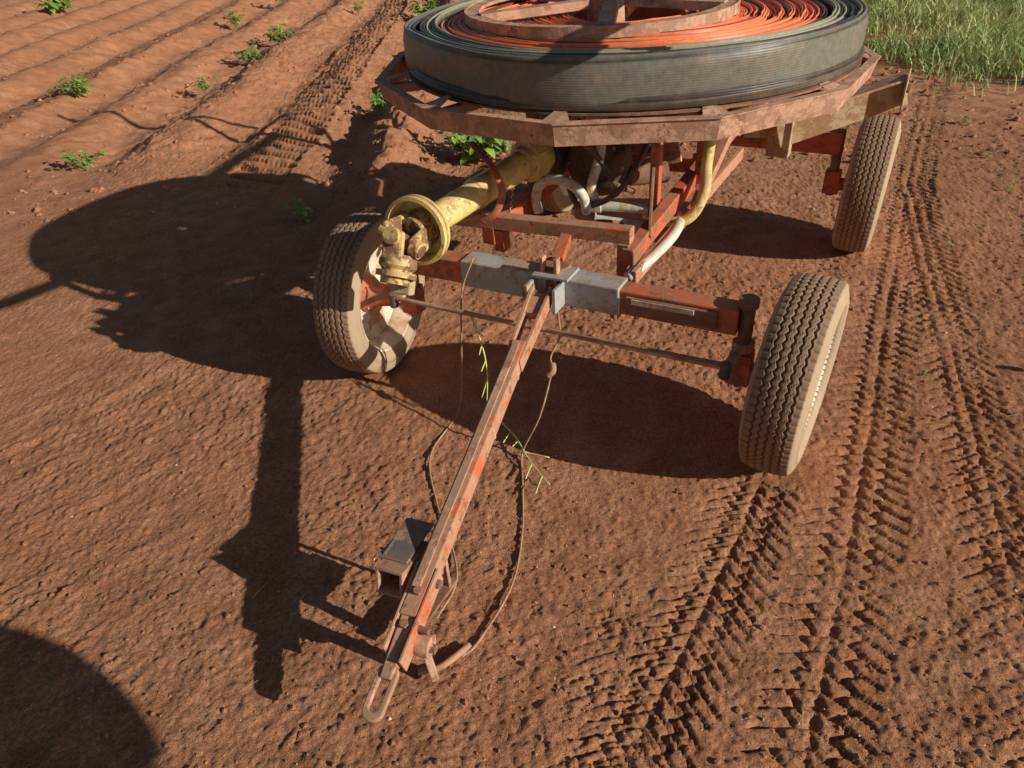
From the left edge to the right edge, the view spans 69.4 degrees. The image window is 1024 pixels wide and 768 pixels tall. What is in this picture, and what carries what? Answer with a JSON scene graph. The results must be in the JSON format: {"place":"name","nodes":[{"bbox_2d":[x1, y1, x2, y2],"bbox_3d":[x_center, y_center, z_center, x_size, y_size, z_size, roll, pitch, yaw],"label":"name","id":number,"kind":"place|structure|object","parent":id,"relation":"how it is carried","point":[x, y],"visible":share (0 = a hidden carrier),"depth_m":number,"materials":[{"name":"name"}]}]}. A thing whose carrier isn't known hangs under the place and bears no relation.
{"place":"outdoors","nodes":[
{"label":"outdoors","id":0,"kind":"place"},
{"bbox_2d":[391,81,421,91],"bbox_3d":[-0.089,-1.141,2.743,0.775,0.041,0.035,-9,35,-8],"label":"reel spoke","id":1,"kind":"object","parent":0,"point":[407,86],"visible":0.06,"depth_m":2.69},
{"bbox_2d":[426,95,450,106],"bbox_3d":[-0.253,-0.896,2.350,0.093,0.021,0.110,14,39,24],"label":"reel gusset","id":2,"kind":"object","parent":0,"point":[440,102],"visible":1,"depth_m":2.35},
{"bbox_2d":[425,576,457,626],"bbox_3d":[-0.224,0.599,1.976,0.050,0.012,0.230,14,39,24],"label":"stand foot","id":3,"kind":"object","parent":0,"point":[444,591],"visible":0.26,"depth_m":2.00},
{"bbox_2d":[442,560,451,586],"bbox_3d":[-0.186,0.476,1.968,0.040,0.197,0.027,14,39,24],"label":"stand leg","id":4,"kind":"object","parent":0,"point":[446,579],"visible":0.31,"depth_m":2.00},
{"bbox_2d":[443,103,481,110],"bbox_3d":[0.027,-1.014,2.550,0.035,0.041,0.775,31,48,39],"label":"reel spoke","id":5,"kind":"object","parent":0,"point":[460,106],"visible":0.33,"depth_m":2.40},
{"bbox_2d":[0,0,1023,767],"bbox_3d":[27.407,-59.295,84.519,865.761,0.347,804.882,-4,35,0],"label":"ground","id":6,"kind":"structure","parent":0,"point":[74,358],"depth_m":2.56,"materials":[{"name":"red soil"}]},
{"bbox_2d":[34,0,71,13],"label":"weed plant","id":7,"kind":"object","parent":6,"relation":"on","point":[54,5],"visible":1,"depth_m":12.87,"materials":[{"name":"green plant"}]},
{"bbox_2d":[46,69,94,96],"bbox_3d":[-4.340,-2.977,7.367,0.392,0.229,0.436,11,38,20],"label":"weed plant","id":8,"kind":"object","parent":6,"relation":"on","point":[78,90],"visible":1,"depth_m":7.36,"materials":[{"name":"green plant"}]},
{"bbox_2d":[58,149,106,169],"bbox_3d":[-3.188,-1.672,5.498,0.322,0.150,0.228,-30,43,-32],"label":"weed plant","id":9,"kind":"object","parent":6,"relation":"on","point":[69,158],"visible":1,"depth_m":5.49,"materials":[{"name":"green plant"}]},
{"bbox_2d":[188,76,217,92],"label":"weed plant","id":10,"kind":"object","parent":6,"relation":"on","point":[201,84],"visible":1,"depth_m":7.31,"materials":[{"name":"green plant"}]},
{"bbox_2d":[221,8,247,26],"bbox_3d":[-3.974,-5.250,10.600,0.413,0.234,0.256,14,39,23],"label":"weed plant","id":11,"kind":"object","parent":6,"relation":"on","point":[237,20],"visible":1,"depth_m":10.59,"materials":[{"name":"green plant"}]},
{"bbox_2d":[231,40,261,62],"bbox_3d":[-3.019,-3.766,8.407,0.302,0.217,0.354,-22,39,-24],"label":"weed plant","id":12,"kind":"object","parent":6,"relation":"on","point":[249,56],"visible":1,"depth_m":8.40,"materials":[{"name":"green plant"}]},
{"bbox_2d":[257,23,289,41],"bbox_3d":[-2.978,-4.429,9.321,0.385,0.247,0.476,6,36,14],"label":"weed plant","id":13,"kind":"object","parent":6,"relation":"on","point":[276,37],"visible":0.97,"depth_m":9.26,"materials":[{"name":"green plant"}]},
{"bbox_2d":[282,198,312,222],"bbox_3d":[-1.259,-1.019,4.359,0.146,0.126,0.264,-24,40,-26],"label":"weed plant","id":14,"kind":"object","parent":6,"relation":"on","point":[302,211],"visible":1,"depth_m":4.37,"materials":[{"name":"green plant"}]},
{"bbox_2d":[313,211,424,373],"bbox_3d":[-0.540,-0.355,2.904,0.184,0.630,0.630,9,37,18],"label":"wheel","id":15,"kind":"object","parent":6,"relation":"on","point":[362,325],"visible":0.66,"depth_m":2.70,"materials":[{"name":"rubber"}]},
{"bbox_2d":[413,250,740,335],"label":"axle beam","id":16,"kind":"structure","parent":15,"relation":"attached to","point":[446,265],"depth_m":2.32,"materials":[{"name":"metal"}]},
{"bbox_2d":[460,251,546,296],"bbox_3d":[-0.013,-0.376,2.564,0.330,0.098,0.088,14,39,24],"label":"axle sleeve","id":17,"kind":"object","parent":16,"relation":"on","point":[501,274],"visible":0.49,"depth_m":2.54,"materials":[{"name":"metal"}]},
{"bbox_2d":[524,277,537,298],"bbox_3d":[0.066,-0.308,2.460,0.012,0.085,0.090,14,39,24],"label":"drawbar lug","id":18,"kind":"object","parent":16,"relation":"attached to","point":[530,282],"visible":0.32,"depth_m":2.43,"materials":[{"name":"paint"}]},
{"bbox_2d":[531,266,578,282],"bbox_3d":[0.144,-0.369,2.441,0.130,0.013,0.100,14,39,24],"label":"axle centre plate","id":19,"kind":"object","parent":16,"relation":"on","point":[567,275],"visible":0.76,"depth_m":2.42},
{"bbox_2d":[545,257,570,271],"bbox_3d":[0.148,-0.400,2.471,0.100,0.012,0.100,14,39,24],"label":"pivot plate","id":20,"kind":"object","parent":16,"relation":"attached to","point":[565,264],"visible":0.5,"depth_m":2.45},
{"bbox_2d":[552,282,564,313],"bbox_3d":[0.155,-0.286,2.420,0.012,0.085,0.090,14,39,24],"label":"drawbar lug","id":21,"kind":"object","parent":16,"relation":"attached to","point":[558,296],"visible":0.8,"depth_m":2.40,"materials":[{"name":"paint"}]},
{"bbox_2d":[552,233,572,261],"bbox_3d":[0.172,-0.466,2.512,0.040,0.067,0.139,8,37,17],"label":"pivot strut","id":22,"kind":"object","parent":16,"relation":"on","point":[563,244],"visible":0.83,"depth_m":2.49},
{"bbox_2d":[564,269,627,314],"bbox_3d":[0.274,-0.305,2.434,0.195,0.098,0.090,14,39,24],"label":"axle sleeve","id":23,"kind":"object","parent":16,"relation":"on","point":[592,291],"visible":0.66,"depth_m":2.40,"materials":[{"name":"paint"}]},
{"bbox_2d":[625,296,717,328],"bbox_3d":[0.491,-0.223,2.294,0.290,0.057,0.012,14,39,24],"label":"axle plate","id":24,"kind":"object","parent":16,"relation":"attached to","point":[704,318],"visible":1,"depth_m":2.28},
{"bbox_2d":[631,299,693,315],"bbox_3d":[0.464,-0.237,2.290,0.200,0.020,0.006,14,39,23],"label":"axle label","id":25,"kind":"object","parent":24,"relation":"attached to","point":[662,307],"visible":1,"depth_m":2.29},
{"bbox_2d":[369,89,386,110],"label":"weed plant","id":26,"kind":"object","parent":6,"relation":"on","point":[377,100],"visible":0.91,"depth_m":6.30,"materials":[{"name":"green plant"}]},
{"bbox_2d":[362,664,399,722],"bbox_3d":[-0.296,0.696,1.667,0.052,0.049,0.130,9,37,17],"label":"tow eye","id":27,"kind":"object","parent":6,"relation":"on","point":[368,715],"visible":0.91,"depth_m":1.65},
{"bbox_2d":[380,615,414,681],"bbox_3d":[-0.259,0.599,1.736,0.042,0.081,0.186,9,37,17],"label":"hitch shank","id":28,"kind":"object","parent":27,"relation":"on","point":[391,663],"visible":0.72,"depth_m":1.71,"materials":[{"name":"metal"}]},
{"bbox_2d":[400,339,525,617],"bbox_3d":[-0.109,0.223,2.031,0.046,0.294,0.882,9,37,17],"label":"drawbar","id":29,"kind":"object","parent":28,"relation":"on","point":[411,604],"visible":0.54,"depth_m":1.97,"materials":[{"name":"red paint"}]},
{"bbox_2d":[382,561,419,654],"bbox_3d":[-0.262,0.543,1.791,0.008,0.115,0.232,8,37,17],"label":"hitch side plate","id":30,"kind":"object","parent":29,"relation":"attached to","point":[389,637],"visible":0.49,"depth_m":1.75,"materials":[{"name":"metal"}]},
{"bbox_2d":[398,568,442,670],"bbox_3d":[-0.216,0.560,1.766,0.008,0.118,0.244,9,37,18],"label":"hitch side plate","id":31,"kind":"object","parent":29,"relation":"attached to","point":[421,618],"visible":1,"depth_m":1.75,"materials":[{"name":"red paint"}]},
{"bbox_2d":[413,633,435,658],"bbox_3d":[-0.210,0.619,1.752,0.048,0.056,0.061,14,39,24],"label":"hitch lug","id":32,"kind":"object","parent":31,"relation":"attached to","point":[422,643],"visible":0.9,"depth_m":1.73,"materials":[{"name":"metal"}]},
{"bbox_2d":[504,284,534,358],"bbox_3d":[0.027,-0.189,2.355,0.012,0.136,0.334,7,37,16],"label":"drawbar fork","id":33,"kind":"object","parent":29,"relation":"attached to","point":[519,327],"visible":0.56,"depth_m":2.35,"materials":[{"name":"red paint"}]},
{"bbox_2d":[519,287,552,371],"bbox_3d":[0.077,-0.177,2.332,0.012,0.136,0.330,10,37,19],"label":"drawbar fork","id":34,"kind":"object","parent":29,"relation":"attached to","point":[536,327],"visible":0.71,"depth_m":2.32,"materials":[{"name":"red paint"}]},
{"bbox_2d":[525,292,545,318],"bbox_3d":[0.080,-0.253,2.398,0.055,0.053,0.096,9,37,17],"label":"drawbar fork web","id":35,"kind":"object","parent":34,"relation":"attached to","point":[536,300],"visible":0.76,"depth_m":2.38,"materials":[{"name":"red paint"}]},
{"bbox_2d":[406,0,440,14],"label":"weed plant","id":36,"kind":"object","parent":6,"relation":"on","point":[432,4],"visible":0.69,"depth_m":10.12,"materials":[{"name":"green plant"}]},
{"bbox_2d":[424,656,438,681],"bbox_3d":[-0.204,0.676,1.811,0.031,0.143,0.035,-14,36,-14],"label":"hitch prop","id":37,"kind":"object","parent":6,"relation":"on","point":[432,669],"visible":0.51,"depth_m":1.81,"materials":[{"name":"metal"}]},
{"bbox_2d":[417,642,471,675],"bbox_3d":[-0.171,0.710,1.898,0.155,0.028,0.038,-21,39,-23],"label":"cable end","id":38,"kind":"object","parent":6,"relation":"on","point":[456,655],"visible":0.77,"depth_m":1.89,"materials":[{"name":"rubber"}]},
{"bbox_2d":[428,257,473,619],"bbox_3d":[-0.230,0.107,2.279,0.167,0.587,1.049,-1,35,5],"label":"cord","id":39,"kind":"object","parent":6,"relation":"on","point":[452,549],"visible":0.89,"depth_m":2.56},
{"bbox_2d":[436,131,510,165],"bbox_3d":[-0.247,-1.669,5.072,0.471,0.277,0.562,-27,41,-30],"label":"weed plant","id":40,"kind":"object","parent":6,"relation":"on","point":[488,145],"visible":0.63,"depth_m":5.02,"materials":[{"name":"green plant"}]},
{"bbox_2d":[470,316,549,493],"bbox_3d":[0.006,0.042,2.473,0.120,0.409,0.542,-17,37,-18],"label":"dry weed sprig","id":41,"kind":"object","parent":6,"relation":"on","point":[485,362],"visible":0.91,"depth_m":2.58,"materials":[{"name":"yellow"}]},
{"bbox_2d":[461,310,560,657],"bbox_3d":[0.000,0.229,2.174,0.113,0.491,1.024,6,36,14],"label":"cord","id":42,"kind":"object","parent":6,"relation":"on","point":[515,573],"visible":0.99,"depth_m":2.32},
{"bbox_2d":[0,103,1023,767],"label":"soil clods","id":43,"kind":"object","parent":6,"relation":"on","point":[570,653],"visible":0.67,"depth_m":2.10,"materials":[{"name":"soil"}]},
{"bbox_2d":[0,3,1023,224],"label":"soil clods","id":44,"kind":"object","parent":6,"relation":"on","point":[37,208],"visible":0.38,"depth_m":5.40,"materials":[{"name":"soil"}]},
{"bbox_2d":[454,210,633,244],"bbox_3d":[0.080,-0.559,2.593,0.712,0.070,0.050,13,38,23],"label":"front cross bar","id":45,"kind":"object","parent":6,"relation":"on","point":[579,229],"visible":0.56,"depth_m":2.54,"materials":[{"name":"metal"}]},
{"bbox_2d":[482,170,569,244],"bbox_3d":[0.287,-1.003,3.265,0.050,0.110,1.682,14,39,23],"label":"rail","id":46,"kind":"object","parent":45,"relation":"attached to","point":[521,203],"visible":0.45,"depth_m":2.83,"materials":[{"name":"metal"}]},
{"bbox_2d":[375,141,554,295],"bbox_3d":[-0.147,-0.595,2.573,0.232,0.330,0.869,26,45,35],"label":"pto drive shaft","id":47,"kind":"object","parent":46,"relation":"on","point":[411,227],"visible":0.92,"depth_m":2.43,"materials":[{"name":"yellow plastic"}]},
{"bbox_2d":[468,141,505,223],"bbox_3d":[-0.112,-0.707,2.613,0.098,0.223,0.264,-17,37,-18],"label":"shaft hook","id":48,"kind":"object","parent":47,"relation":"attached to","point":[494,170],"visible":1,"depth_m":2.55,"materials":[{"name":"red paint"}]},
{"bbox_2d":[547,117,581,174],"bbox_3d":[0.177,-0.944,2.931,0.130,0.177,0.251,14,39,24],"label":"gearbox","id":49,"kind":"object","parent":47,"relation":"attached to","point":[559,167],"visible":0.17,"depth_m":2.86,"materials":[{"name":"metal"}]},
{"bbox_2d":[581,145,635,193],"bbox_3d":[0.261,-0.845,2.797,0.360,0.300,0.249,14,39,24],"label":"hydraulic hose","id":50,"kind":"object","parent":49,"relation":"attached to","point":[603,165],"visible":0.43,"depth_m":2.68,"materials":[{"name":"rubber"}]},
{"bbox_2d":[495,230,509,251],"bbox_3d":[-0.036,-0.528,2.691,0.040,0.080,0.050,14,39,24],"label":"front cross post","id":51,"kind":"object","parent":46,"relation":"attached to","point":[502,240],"visible":0.76,"depth_m":2.67,"materials":[{"name":"metal"}]},
{"bbox_2d":[630,149,695,171],"bbox_3d":[0.509,-0.929,3.051,0.622,0.080,0.070,14,39,24],"label":"cross bar","id":52,"kind":"object","parent":46,"relation":"on","point":[687,162],"visible":0.02,"depth_m":2.95,"materials":[{"name":"red paint"}]},
{"bbox_2d":[375,46,880,146],"bbox_3d":[0.400,-1.219,2.814,1.807,0.070,1.807,14,39,24],"label":"reel rim","id":53,"kind":"object","parent":52,"relation":"on","point":[648,129],"visible":0.59,"depth_m":2.16,"materials":[{"name":"metal"}]},
{"bbox_2d":[543,111,568,120],"bbox_3d":[0.138,-0.771,2.134,0.099,0.021,0.103,14,39,24],"label":"reel gusset","id":54,"kind":"object","parent":53,"relation":"attached to","point":[558,116],"visible":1,"depth_m":2.14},
{"bbox_2d":[567,144,632,195],"bbox_3d":[0.347,-0.864,2.853,0.250,0.250,0.200,14,39,24],"label":"pump casing","id":55,"kind":"object","parent":53,"relation":"attached to","point":[580,159],"visible":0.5,"depth_m":2.78,"materials":[{"name":"metal"}]},
{"bbox_2d":[626,115,664,153],"bbox_3d":[0.480,-0.918,2.672,0.170,0.170,0.040,14,39,24],"label":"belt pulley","id":56,"kind":"object","parent":55,"relation":"attached to","point":[637,148],"visible":0.09,"depth_m":2.69,"materials":[{"name":"metal"}]},
{"bbox_2d":[629,161,668,185],"bbox_3d":[0.518,-0.803,2.818,0.144,0.080,0.080,-6,35,-3],"label":"suction pipe","id":57,"kind":"object","parent":55,"relation":"attached to","point":[641,176],"visible":0.66,"depth_m":2.78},
{"bbox_2d":[408,60,861,115],"bbox_3d":[0.429,-1.240,2.779,1.636,0.010,1.636,14,39,24],"label":"reel floor ring","id":58,"kind":"object","parent":53,"relation":"attached to","point":[682,110],"visible":0.21,"depth_m":2.17,"materials":[{"name":"metal"}]},
{"bbox_2d":[403,0,867,111],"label":"irrigation hose","id":59,"kind":"object","parent":53,"relation":"on","point":[753,49],"visible":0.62,"depth_m":2.19,"materials":[{"name":"rubber"}]},
{"bbox_2d":[637,142,681,163],"bbox_3d":[0.564,-0.952,2.887,0.208,0.233,0.020,9,37,18],"label":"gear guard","id":60,"kind":"object","parent":53,"relation":"attached to","point":[671,152],"visible":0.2,"depth_m":2.89,"materials":[{"name":"metal"}]},
{"bbox_2d":[702,105,727,114],"bbox_3d":[0.580,-0.771,2.090,0.108,0.021,0.112,14,39,24],"label":"reel gusset","id":61,"kind":"object","parent":53,"relation":"attached to","point":[712,110],"visible":0.6,"depth_m":2.10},
{"bbox_2d":[622,136,735,265],"bbox_3d":[0.674,-0.769,2.807,0.045,0.199,1.139,17,40,27],"label":"rail","id":62,"kind":"object","parent":45,"relation":"attached to","point":[666,209],"visible":0.56,"depth_m":2.61,"materials":[{"name":"metal"}]},
{"bbox_2d":[595,215,643,231],"bbox_3d":[0.401,-0.586,2.704,0.262,0.050,0.040,11,38,20],"label":"pvc pipe","id":63,"kind":"object","parent":62,"relation":"attached to","point":[637,224],"visible":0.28,"depth_m":2.68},
{"bbox_2d":[578,211,596,220],"bbox_3d":[0.281,-0.613,2.746,0.061,0.054,0.054,8,37,16],"label":"pvc coupling","id":64,"kind":"object","parent":63,"relation":"on","point":[590,216],"visible":0.48,"depth_m":2.72,"materials":[{"name":"plastic"}]},
{"bbox_2d":[531,174,591,215],"bbox_3d":[0.180,-0.696,2.759,0.254,0.175,0.045,18,41,28],"label":"white arch pipe","id":65,"kind":"object","parent":64,"relation":"on","point":[577,189],"visible":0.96,"depth_m":2.71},
{"bbox_2d":[567,143,650,208],"bbox_3d":[0.386,-0.827,2.710,0.365,0.320,0.221,-8,35,-5],"label":"hydraulic hose","id":66,"kind":"object","parent":65,"relation":"attached to","point":[622,186],"visible":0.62,"depth_m":2.67,"materials":[{"name":"rubber"}]},
{"bbox_2d":[601,201,647,213],"bbox_3d":[0.430,-0.647,2.710,0.243,0.036,0.036,8,37,16],"label":"pvc pipe","id":67,"kind":"object","parent":63,"relation":"on","point":[629,207],"visible":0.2,"depth_m":2.70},
{"bbox_2d":[590,198,601,211],"bbox_3d":[0.312,-0.666,2.748,0.050,0.052,0.052,9,37,17],"label":"pvc coupling","id":68,"kind":"object","parent":67,"relation":"attached to","point":[596,209],"visible":0.31,"depth_m":2.73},
{"bbox_2d":[587,116,607,201],"bbox_3d":[0.314,-0.818,2.682,0.056,0.291,0.117,14,39,24],"label":"white hose","id":69,"kind":"object","parent":68,"relation":"on","point":[594,174],"visible":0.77,"depth_m":2.68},
{"bbox_2d":[648,163,654,238],"bbox_3d":[0.496,-0.770,2.590,0.012,0.398,0.442,3,36,10],"label":"brace","id":70,"kind":"object","parent":62,"relation":"attached to","point":[651,198],"visible":0.46,"depth_m":2.54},
{"bbox_2d":[624,210,684,281],"bbox_3d":[0.510,-0.498,2.602,0.157,0.105,0.444,8,37,16],"label":"white side hose","id":71,"kind":"object","parent":62,"relation":"attached to","point":[660,249],"visible":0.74,"depth_m":2.55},
{"bbox_2d":[642,103,759,226],"bbox_3d":[0.740,-0.806,2.654,0.525,0.430,0.159,-13,36,-13],"label":"yellow pipe","id":72,"kind":"object","parent":71,"relation":"on","point":[692,214],"visible":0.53,"depth_m":2.62,"materials":[{"name":"plastic"}]},
{"bbox_2d":[648,114,665,215],"bbox_3d":[0.504,-0.780,2.577,0.035,0.400,0.035,14,39,24],"label":"red upright","id":73,"kind":"object","parent":62,"relation":"on","point":[657,154],"visible":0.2,"depth_m":2.58,"materials":[{"name":"paint"}]},
{"bbox_2d":[631,147,743,282],"bbox_3d":[0.679,-0.656,2.768,0.020,0.169,1.011,18,41,29],"label":"rail","id":74,"kind":"object","parent":62,"relation":"attached to","point":[723,173],"visible":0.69,"depth_m":2.87,"materials":[{"name":"metal"}]},
{"bbox_2d":[695,141,704,183],"bbox_3d":[0.706,-0.915,2.698,0.050,0.380,0.020,14,39,24],"label":"red upright","id":75,"kind":"object","parent":62,"relation":"attached to","point":[700,147],"visible":0.17,"depth_m":2.75,"materials":[{"name":"paint"}]},
{"bbox_3d":[1.087,-1.221,3.383,0.060,0.158,0.659,14,39,24],"label":"right rail","id":76,"kind":"object","parent":62,"relation":"attached to","visible":0},
{"bbox_2d":[690,137,732,206],"bbox_3d":[0.800,-0.919,2.755,0.035,0.377,0.550,19,41,29],"label":"brace","id":77,"kind":"object","parent":76,"relation":"attached to","point":[722,146],"visible":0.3,"depth_m":2.72,"materials":[{"name":"red paint"}]},
{"bbox_2d":[586,116,842,154],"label":"axle beam","id":78,"kind":"structure","parent":76,"relation":"attached to","point":[829,142],"depth_m":3.50,"materials":[{"name":"metal"}]},
{"bbox_2d":[826,128,846,195],"bbox_3d":[1.541,-1.054,3.519,0.044,0.310,0.044,14,39,24],"label":"kingpin","id":79,"kind":"object","parent":78,"relation":"attached to","point":[835,162],"visible":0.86,"depth_m":3.49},
{"bbox_2d":[744,128,768,137],"bbox_3d":[1.158,-1.148,3.343,0.203,0.060,0.070,10,37,19],"label":"reel outrigger leg","id":80,"kind":"object","parent":76,"relation":"attached to","point":[762,133],"visible":0.36,"depth_m":3.33,"materials":[{"name":"beige metal"}]},
{"bbox_2d":[775,82,907,147],"bbox_3d":[1.439,-1.197,3.253,0.560,0.273,0.060,-3,35,2],"label":"reel outrigger","id":81,"kind":"object","parent":80,"relation":"attached to","point":[848,112],"visible":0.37,"depth_m":3.23,"materials":[{"name":"beige metal"}]},
{"bbox_2d":[765,122,793,157],"bbox_3d":[1.208,-1.109,3.326,0.100,0.160,0.070,14,39,24],"label":"reel outrigger leg","id":82,"kind":"object","parent":81,"relation":"attached to","point":[773,149],"visible":0.62,"depth_m":3.31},
{"bbox_2d":[849,73,911,99],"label":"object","id":83,"kind":"object","parent":81,"relation":"attached to","point":[887,82],"visible":0.43,"depth_m":3.14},
{"bbox_2d":[496,525,985,764],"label":"pebbles","id":84,"kind":"object","parent":6,"relation":"on","point":[734,671],"visible":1,"depth_m":1.85,"materials":[{"name":"beige"}]},
{"bbox_2d":[739,273,849,475],"bbox_3d":[0.874,-0.029,2.299,0.184,0.630,0.630,18,40,25],"label":"wheel","id":85,"kind":"object","parent":6,"relation":"on","point":[793,366],"visible":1,"depth_m":2.06,"materials":[{"name":"rubber"}]},
{"bbox_2d":[748,362,754,380],"bbox_3d":[0.766,-0.036,2.320,0.140,0.060,0.060,14,39,24],"label":"spindle","id":86,"kind":"object","parent":85,"relation":"attached to","point":[751,370],"visible":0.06,"depth_m":2.30,"materials":[{"name":"red paint"}]},
{"bbox_2d":[725,349,755,387],"bbox_3d":[0.721,-0.055,2.334,0.070,0.110,0.060,14,39,24],"label":"knuckle","id":87,"kind":"object","parent":86,"relation":"on","point":[739,374],"visible":0.58,"depth_m":2.31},
{"bbox_2d":[719,350,742,374],"bbox_3d":[0.672,-0.070,2.256,0.035,0.014,0.140,17,40,27],"label":"steering arm","id":88,"kind":"object","parent":87,"relation":"attached to","point":[733,358],"visible":0.54,"depth_m":2.25},
{"bbox_2d":[719,360,731,380],"bbox_3d":[0.635,-0.040,2.204,0.032,0.055,0.032,14,39,24],"label":"tie rod end","id":89,"kind":"object","parent":88,"relation":"attached to","point":[724,370],"visible":1,"depth_m":2.19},
{"bbox_2d":[733,309,755,386],"bbox_3d":[0.716,-0.127,2.284,0.044,0.305,0.044,14,39,24],"label":"kingpin","id":90,"kind":"object","parent":86,"relation":"on","point":[745,328],"visible":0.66,"depth_m":2.23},
{"bbox_2d":[731,336,754,354],"bbox_3d":[0.716,-0.121,2.289,0.068,0.030,0.068,14,39,24],"label":"kingpin collar","id":91,"kind":"object","parent":90,"relation":"attached to","point":[738,348],"visible":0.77,"depth_m":2.27,"materials":[{"name":"metal"}]},
{"bbox_2d":[739,293,759,310],"bbox_3d":[0.708,-0.243,2.203,0.060,0.030,0.060,14,39,24],"label":"kingpin collar","id":92,"kind":"object","parent":90,"relation":"on","point":[749,302],"visible":1,"depth_m":2.19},
{"bbox_2d":[832,115,900,251],"bbox_3d":[1.685,-0.951,3.531,0.184,0.630,0.630,15,39,22],"label":"wheel","id":93,"kind":"object","parent":6,"relation":"on","point":[867,176],"visible":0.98,"depth_m":3.29,"materials":[{"name":"rubber"}]},
{"bbox_2d":[838,178,844,190],"bbox_3d":[1.600,-0.959,3.552,0.120,0.060,0.060,14,39,24],"label":"spindle","id":94,"kind":"object","parent":93,"relation":"on","point":[841,184],"visible":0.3,"depth_m":3.54,"materials":[{"name":"red paint"}]},
{"bbox_2d":[821,167,842,194],"bbox_3d":[1.546,-0.980,3.570,0.070,0.110,0.060,14,39,24],"label":"knuckle","id":95,"kind":"object","parent":94,"relation":"on","point":[831,182],"visible":0.96,"depth_m":3.55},
{"bbox_2d":[7,161,1021,745],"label":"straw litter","id":96,"kind":"object","parent":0,"point":[581,407],"visible":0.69,"depth_m":2.59,"materials":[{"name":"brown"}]},
{"bbox_2d":[527,114,578,211],"bbox_3d":[0.280,-1.287,4.151,0.184,0.630,0.630,14,39,24],"label":"pump","id":97,"kind":"object","parent":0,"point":[557,199],"visible":0.16,"depth_m":4.10,"materials":[{"name":"metal"}]},
{"bbox_2d":[586,0,627,21],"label":"reel hub","id":98,"kind":"object","parent":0,"point":[593,13],"depth_m":2.67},
{"bbox_2d":[477,0,591,20],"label":"reel top spoke","id":99,"kind":"object","parent":98,"relation":"attached to","point":[538,10],"visible":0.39,"depth_m":2.63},
{"bbox_2d":[466,0,737,26],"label":"reel top ring","id":100,"kind":"object","parent":99,"relation":"attached to","point":[473,10],"visible":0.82,"depth_m":2.46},
{"bbox_2d":[464,0,740,38],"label":"reel rim","id":101,"kind":"object","parent":100,"relation":"attached to","point":[600,32],"visible":0.91,"depth_m":2.34,"materials":[{"name":"metal"}]},
{"bbox_2d":[597,0,618,24],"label":"reel top spoke","id":102,"kind":"object","parent":98,"relation":"attached to","point":[608,14],"visible":0.69,"depth_m":2.45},
{"bbox_2d":[616,241,632,276],"bbox_3d":[0.383,-0.407,2.513,0.040,0.160,0.050,14,39,24],"label":"front cross post","id":103,"kind":"object","parent":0,"point":[622,269],"visible":0.4,"depth_m":2.49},
{"bbox_2d":[624,0,727,9],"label":"reel top spoke","id":104,"kind":"object","parent":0,"point":[690,4],"visible":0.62,"depth_m":2.59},
{"bbox_2d":[862,0,1023,96],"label":"grass","id":105,"kind":"structure","parent":0,"point":[982,48],"depth_m":6.90,"materials":[{"name":"plant"}]},
{"label":"stand","id":106,"kind":"object","parent":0,"visible":0},
{"bbox_2d":[375,541,427,598],"bbox_3d":[-0.276,0.466,1.885,0.091,0.110,0.170,14,39,24],"label":"jack bracket tube","id":107,"kind":"object","parent":106,"relation":"on","point":[392,578],"visible":0.49,"depth_m":1.84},
{"bbox_2d":[379,517,433,563],"bbox_3d":[-0.271,0.402,1.905,0.099,0.021,0.165,14,39,24],"label":"jack bracket plate","id":108,"kind":"object","parent":107,"relation":"on","point":[411,534],"visible":1,"depth_m":1.90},
{"label":"spindle","id":109,"kind":"object","parent":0,"visible":0},
{"bbox_2d":[402,283,425,315],"bbox_3d":[-0.380,-0.329,2.834,0.070,0.110,0.060,14,39,24],"label":"knuckle","id":110,"kind":"object","parent":109,"relation":"on","point":[413,309],"visible":0.59,"depth_m":2.82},
{"bbox_2d":[397,285,416,303],"bbox_3d":[-0.402,-0.338,2.744,0.035,0.014,0.140,11,38,21],"label":"steering arm","id":111,"kind":"object","parent":110,"relation":"attached to","point":[400,295],"visible":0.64,"depth_m":2.72},
{"bbox_2d":[395,296,719,368],"bbox_3d":[0.102,-0.181,2.441,1.200,0.017,0.018,14,39,24],"label":"tie rod","id":112,"kind":"object","parent":111,"relation":"attached to","point":[499,320],"visible":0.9,"depth_m":2.45,"materials":[{"name":"metal"}]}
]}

